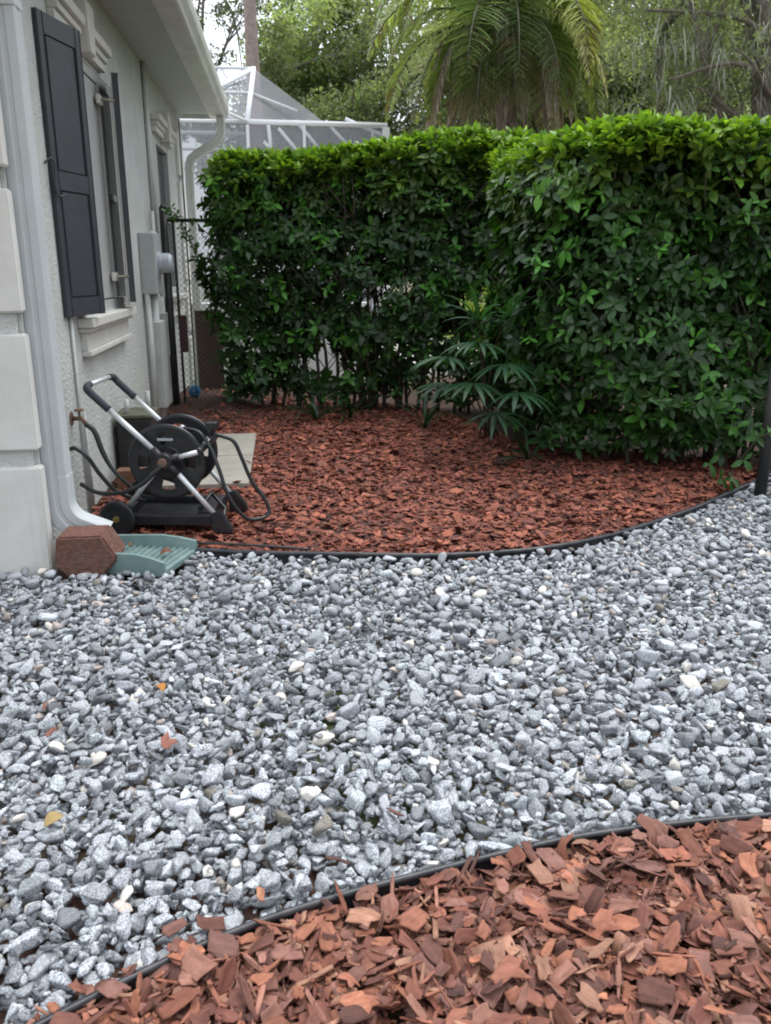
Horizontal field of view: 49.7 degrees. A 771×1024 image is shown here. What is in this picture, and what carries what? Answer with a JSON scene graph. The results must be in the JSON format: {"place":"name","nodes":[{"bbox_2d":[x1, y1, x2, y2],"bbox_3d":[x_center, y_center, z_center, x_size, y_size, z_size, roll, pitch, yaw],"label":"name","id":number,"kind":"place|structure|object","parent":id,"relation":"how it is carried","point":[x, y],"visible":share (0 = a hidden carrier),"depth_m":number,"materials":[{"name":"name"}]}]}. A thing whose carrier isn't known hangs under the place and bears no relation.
{"place":"outdoors","nodes":[
{"label":"outdoors","id":0,"kind":"place"},
{"bbox_2d":[0,275,770,890],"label":"ground","id":1,"kind":"structure","parent":0,"point":[374,821],"depth_m":2.79,"materials":[{"name":"grey gravel"}]},
{"bbox_2d":[0,0,228,583],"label":"house","id":2,"kind":"structure","parent":1,"relation":"on","point":[98,98],"depth_m":5.01,"materials":[{"name":"paint"}]},
{"bbox_2d":[82,61,127,308],"bbox_3d":[-2.053,-2.250,5.834,0.084,1.598,1.618,-2,17,-6],"label":"window","id":3,"kind":"structure","parent":2,"relation":"in","point":[100,120],"depth_m":6.15,"materials":[{"name":"glass"}]},
{"bbox_2d":[155,137,175,291],"bbox_3d":[-2.480,-3.261,9.283,0.078,1.578,0.998,-2,17,-6],"label":"window","id":4,"kind":"structure","parent":2,"relation":"in","point":[161,151],"depth_m":9.53,"materials":[{"name":"glass"}]},
{"bbox_2d":[178,118,197,400],"bbox_3d":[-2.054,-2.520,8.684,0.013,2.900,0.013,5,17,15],"label":"downspout","id":5,"kind":"object","parent":2,"relation":"hanging from","point":[187,252],"visible":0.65,"depth_m":8.62,"materials":[{"name":"white plastic"}]},
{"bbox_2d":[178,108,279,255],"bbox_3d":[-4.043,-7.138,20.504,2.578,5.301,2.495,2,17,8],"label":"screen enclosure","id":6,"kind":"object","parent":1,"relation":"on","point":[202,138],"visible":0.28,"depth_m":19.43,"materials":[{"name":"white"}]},
{"bbox_2d":[192,0,278,302],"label":"thin tree","id":7,"kind":"object","parent":1,"relation":"on","point":[222,10],"visible":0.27,"depth_m":21.05,"materials":[{"name":"green plant"}]},
{"bbox_2d":[243,0,266,289],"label":"pine tree","id":8,"kind":"object","parent":1,"relation":"on","point":[252,59],"visible":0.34,"depth_m":18.06,"materials":[{"name":"plant"}]},
{"bbox_2d":[190,302,366,385],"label":"wall","id":9,"kind":"structure","parent":1,"relation":"on","point":[311,364],"depth_m":11.42,"materials":[{"name":"white paint"}]},
{"bbox_2d":[228,0,404,297],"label":"oak tree","id":10,"kind":"object","parent":1,"relation":"on","point":[306,84],"visible":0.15,"depth_m":21.52,"materials":[{"name":"green plant"}]},
{"bbox_2d":[222,0,495,313],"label":"oak tree","id":11,"kind":"object","parent":1,"relation":"on","point":[277,62],"visible":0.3,"depth_m":20.13,"materials":[{"name":"green plant"}]},
{"bbox_2d":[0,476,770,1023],"bbox_3d":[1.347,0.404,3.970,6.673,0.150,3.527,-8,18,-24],"label":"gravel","id":12,"kind":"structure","parent":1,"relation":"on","point":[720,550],"depth_m":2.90,"materials":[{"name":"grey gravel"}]},
{"bbox_2d":[43,727,56,736],"bbox_3d":[-1.109,0.728,2.756,0.016,0.013,0.060,4,17,12],"label":"bark chip","id":13,"kind":"object","parent":12,"relation":"on","point":[49,732],"visible":1,"depth_m":2.75,"materials":[{"name":"brown wood"}]},
{"bbox_2d":[44,811,63,826],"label":"dry leaf","id":14,"kind":"object","parent":12,"relation":"on","point":[51,817],"visible":1,"depth_m":2.31,"materials":[{"name":"yellow plant"}]},
{"bbox_2d":[55,525,124,579],"bbox_3d":[-1.513,0.208,4.276,0.318,0.250,0.166,-1,17,-3],"label":"retaining block","id":15,"kind":"object","parent":12,"relation":"on","point":[92,549],"depth_m":4.20,"materials":[{"name":"brown concrete"}]},
{"bbox_2d":[107,534,197,576],"bbox_3d":[-1.325,0.227,4.360,0.609,0.112,0.374,0,17,-1],"label":"splash block","id":16,"kind":"object","parent":12,"relation":"on","point":[141,554],"depth_m":4.42,"materials":[{"name":"green plastic"}]},
{"bbox_2d":[160,547,171,553],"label":"dry leaf","id":17,"kind":"object","parent":16,"relation":"on","point":[164,550],"visible":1,"depth_m":4.37,"materials":[{"name":"brown plant"}]},
{"bbox_2d":[155,683,165,690],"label":"dry leaf","id":18,"kind":"object","parent":12,"relation":"on","point":[161,686],"visible":1,"depth_m":3.02,"materials":[{"name":"orange plant"}]},
{"bbox_2d":[161,731,177,748],"bbox_3d":[-0.697,0.733,2.665,0.051,0.028,0.074,4,17,14],"label":"bark chip","id":19,"kind":"object","parent":12,"relation":"on","point":[167,742],"visible":1,"depth_m":2.67,"materials":[{"name":"brown wood"}]},
{"bbox_2d":[162,917,187,936],"bbox_3d":[-0.492,0.967,1.940,0.060,0.015,0.029,-14,21,-39],"label":"bark chip","id":20,"kind":"object","parent":12,"relation":"on","point":[172,928],"visible":1,"depth_m":1.94,"materials":[{"name":"brown wood"}]},
{"bbox_2d":[256,886,264,901],"bbox_3d":[-0.303,0.928,2.019,0.020,0.019,0.043,-2,17,-6],"label":"bark chip","id":21,"kind":"object","parent":12,"relation":"on","point":[260,891],"visible":1,"depth_m":2.02,"materials":[{"name":"orange wood"}]},
{"bbox_2d":[325,856,350,864],"bbox_3d":[-0.124,0.906,2.170,0.074,0.012,0.018,5,17,18],"label":"bark chip","id":22,"kind":"object","parent":12,"relation":"on","point":[344,861],"visible":1,"depth_m":2.17,"materials":[{"name":"brown wood"}]},
{"bbox_2d":[386,807,403,815],"bbox_3d":[0.027,0.832,2.310,0.029,0.023,0.065,-15,22,-42],"label":"bark chip","id":23,"kind":"object","parent":12,"relation":"on","point":[395,812],"visible":1,"depth_m":2.30,"materials":[{"name":"brown wood"}]},
{"bbox_2d":[754,364,770,495],"bbox_3d":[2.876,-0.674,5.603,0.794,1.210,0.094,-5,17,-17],"label":"fence post","id":24,"kind":"object","parent":12,"relation":"on","point":[762,480],"visible":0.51,"depth_m":5.55,"materials":[{"name":"black plastic"}]},
{"bbox_2d":[428,286,488,356],"bbox_3d":[1.209,-2.704,12.219,1.841,1.907,1.560,9,19,27],"label":"shrub","id":25,"kind":"object","parent":1,"relation":"on","point":[471,306],"visible":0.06,"depth_m":12.01,"materials":[{"name":"green plant"}]},
{"bbox_2d":[366,0,608,352],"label":"palm tree","id":26,"kind":"object","parent":1,"relation":"on","point":[511,43],"visible":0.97,"depth_m":11.46,"materials":[{"name":"green plant"}]},
{"bbox_2d":[357,0,663,299],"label":"oak tree","id":27,"kind":"object","parent":1,"relation":"on","point":[530,123],"visible":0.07,"depth_m":19.52,"materials":[{"name":"green plant"}]},
{"bbox_2d":[439,84,647,123],"bbox_3d":[4.907,-11.560,26.565,7.113,10.298,5.260,-6,18,-20],"label":"oak tree","id":28,"kind":"object","parent":1,"relation":"on","point":[562,104],"depth_m":25.48,"materials":[{"name":"green plant"}]},
{"bbox_2d":[522,0,748,132],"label":"oak tree","id":29,"kind":"object","parent":1,"relation":"on","point":[630,93],"visible":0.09,"depth_m":20.19,"materials":[{"name":"green plant"}]},
{"bbox_2d":[548,0,770,177],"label":"mossy oak","id":30,"kind":"object","parent":1,"relation":"on","point":[755,32],"visible":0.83,"depth_m":12.76,"materials":[{"name":"green plant"}]},
{"bbox_2d":[614,0,752,225],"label":"oak tree","id":31,"kind":"object","parent":1,"relation":"on","point":[723,94],"visible":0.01,"depth_m":20.96,"materials":[{"name":"green plant"}]},
{"bbox_2d":[671,0,769,104],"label":"oak tree","id":32,"kind":"object","parent":1,"relation":"on","point":[745,59],"depth_m":24.51,"materials":[{"name":"green plant"}]},
{"bbox_2d":[0,813,770,1023],"bbox_3d":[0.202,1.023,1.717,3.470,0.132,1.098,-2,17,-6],"label":"bark mulch","id":33,"kind":"object","parent":0,"point":[543,980],"visible":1,"depth_m":1.86,"materials":[{"name":"brown wood"}]},
{"bbox_2d":[32,812,770,1023],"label":"garden edging","id":34,"kind":"object","parent":33,"relation":"on","point":[411,879],"visible":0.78,"depth_m":2.09,"materials":[{"name":"plastic"}]},
{"bbox_2d":[11,382,770,595],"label":"bark mulch","id":35,"kind":"object","parent":0,"point":[369,458],"visible":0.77,"depth_m":5.81,"materials":[{"name":"brown wood"}]},
{"bbox_2d":[116,467,144,488],"bbox_3d":[-1.779,-0.240,5.864,0.200,0.130,0.120,-2,17,-6],"label":"brick","id":36,"kind":"object","parent":35,"relation":"on","point":[125,473],"visible":0.39,"depth_m":5.80,"materials":[{"name":"brown brick"}]},
{"bbox_2d":[114,391,157,466],"bbox_3d":[-1.841,-0.576,6.203,0.265,0.620,0.370,-2,17,-6],"label":"valve bin","id":37,"kind":"object","parent":35,"relation":"on","point":[138,419],"visible":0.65,"depth_m":6.04,"materials":[{"name":"black plastic"}]},
{"bbox_2d":[69,373,270,533],"bbox_3d":[-1.231,-0.350,4.912,1.100,0.878,0.581,1,17,3],"label":"hose reel cart","id":38,"kind":"object","parent":35,"relation":"on","point":[169,450],"visible":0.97,"depth_m":4.79,"materials":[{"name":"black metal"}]},
{"bbox_2d":[188,385,200,396],"bbox_3d":[-2.136,-1.350,9.311,0.137,0.133,0.130,-2,17,-6],"label":"sprinkler cap","id":39,"kind":"object","parent":35,"relation":"on","point":[192,391],"visible":0.66,"depth_m":9.27,"materials":[{"name":"blue plastic"}]},
{"bbox_2d":[162,455,252,490],"bbox_3d":[-1.346,-0.287,6.208,0.680,0.065,0.900,-2,17,-6],"label":"paving slab","id":40,"kind":"object","parent":35,"relation":"on","point":[232,468],"depth_m":6.04,"materials":[{"name":"concrete"}]},
{"bbox_2d":[194,309,224,389],"bbox_3d":[-2.108,-1.910,10.008,0.309,1.018,0.030,-2,17,-6],"label":"wooden panel","id":41,"kind":"object","parent":35,"relation":"on","point":[204,336],"visible":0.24,"depth_m":9.99,"materials":[{"name":"wood"}]},
{"bbox_2d":[204,433,256,455],"bbox_3d":[-1.454,-0.546,7.081,0.680,0.065,0.905,-2,17,-6],"label":"paving slab","id":42,"kind":"object","parent":35,"relation":"on","point":[245,442],"depth_m":7.03,"materials":[{"name":"concrete"}]},
{"bbox_2d":[158,204,308,404],"bbox_3d":[-0.990,-2.123,8.856,2.635,2.140,0.095,-2,17,-6],"label":"chain link fence","id":43,"kind":"object","parent":35,"relation":"on","point":[182,319],"visible":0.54,"depth_m":8.72,"materials":[{"name":"black metal"}]},
{"bbox_2d":[161,203,217,322],"bbox_3d":[-1.950,-2.527,8.533,0.623,1.201,0.167,-3,17,-9],"label":"vine","id":44,"kind":"object","parent":43,"relation":"attached to","point":[173,218],"visible":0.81,"depth_m":8.45,"materials":[{"name":"green plant"}]},
{"bbox_2d":[197,542,310,550],"bbox_3d":[-1.044,0.169,4.578,1.299,0.029,0.038,3,17,9],"label":"drip hose","id":45,"kind":"object","parent":35,"relation":"on","point":[255,545],"visible":0.55,"depth_m":4.51,"materials":[{"name":"rubber"}]},
{"bbox_2d":[271,385,355,420],"bbox_3d":[-0.709,-1.097,8.298,0.895,0.354,0.785,-2,17,-6],"label":"strap plant","id":46,"kind":"object","parent":35,"relation":"on","point":[314,409],"visible":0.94,"depth_m":8.29,"materials":[{"name":"green plant"}]},
{"bbox_2d":[323,393,380,423],"bbox_3d":[-0.303,-1.037,8.265,0.616,0.284,0.495,-2,17,-6],"label":"strap plant","id":47,"kind":"object","parent":35,"relation":"on","point":[348,400],"visible":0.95,"depth_m":8.32,"materials":[{"name":"green plant"}]},
{"bbox_2d":[185,121,535,414],"bbox_3d":[-0.208,-2.426,8.605,3.636,2.877,1.291,2,17,5],"label":"hedge","id":48,"kind":"object","parent":35,"relation":"on","point":[258,188],"visible":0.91,"depth_m":8.32,"materials":[{"name":"green plant"}]},
{"bbox_2d":[383,389,468,428],"bbox_3d":[0.317,-0.948,7.880,0.730,0.376,0.886,13,21,36],"label":"strap plant","id":49,"kind":"object","parent":35,"relation":"on","point":[428,416],"visible":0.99,"depth_m":7.90,"materials":[{"name":"green plant"}]},
{"bbox_2d":[196,472,770,567],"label":"garden edging","id":50,"kind":"object","parent":35,"relation":"on","point":[283,556],"visible":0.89,"depth_m":4.50,"materials":[{"name":"plastic"}]},
{"bbox_2d":[409,284,558,441],"bbox_3d":[0.716,-1.101,6.501,1.097,1.328,1.382,-2,17,-6],"label":"lady palm","id":51,"kind":"object","parent":35,"relation":"on","point":[492,415],"visible":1,"depth_m":6.29,"materials":[{"name":"green plant"}]},
{"bbox_2d":[495,432,556,464],"bbox_3d":[1.109,-0.502,6.454,0.460,0.259,0.390,5,17,15],"label":"strap plant","id":52,"kind":"object","parent":35,"relation":"on","point":[524,449],"visible":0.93,"depth_m":6.46,"materials":[{"name":"green plant"}]},
{"bbox_2d":[465,108,770,469],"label":"hedge","id":53,"kind":"object","parent":35,"relation":"on","point":[588,180],"visible":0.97,"depth_m":5.99,"materials":[{"name":"green plant"}]},
{"bbox_2d":[702,425,770,491],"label":"sprig","id":54,"kind":"object","parent":35,"relation":"on","point":[737,463],"visible":0.99,"depth_m":5.59,"materials":[{"name":"green plant"}]},
{"bbox_2d":[379,336,477,376],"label":"pool deck","id":55,"kind":"structure","parent":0,"point":[446,373],"depth_m":12.39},
{"bbox_2d":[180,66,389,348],"bbox_3d":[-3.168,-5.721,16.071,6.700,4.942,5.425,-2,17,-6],"label":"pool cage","id":56,"kind":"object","parent":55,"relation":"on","point":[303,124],"visible":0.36,"depth_m":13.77,"materials":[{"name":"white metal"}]},
{"bbox_2d":[180,0,732,273],"label":"sky","id":57,"kind":"structure","parent":0,"point":[208,32],"materials":[{"name":"white"}]},
{"bbox_2d":[411,200,565,308],"bbox_3d":[2.345,-5.583,17.579,5.871,3.956,3.134,-2,17,-6],"label":"hedge","id":58,"kind":"object","parent":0,"point":[465,274],"depth_m":17.68,"materials":[{"name":"green plant"}]}
]}

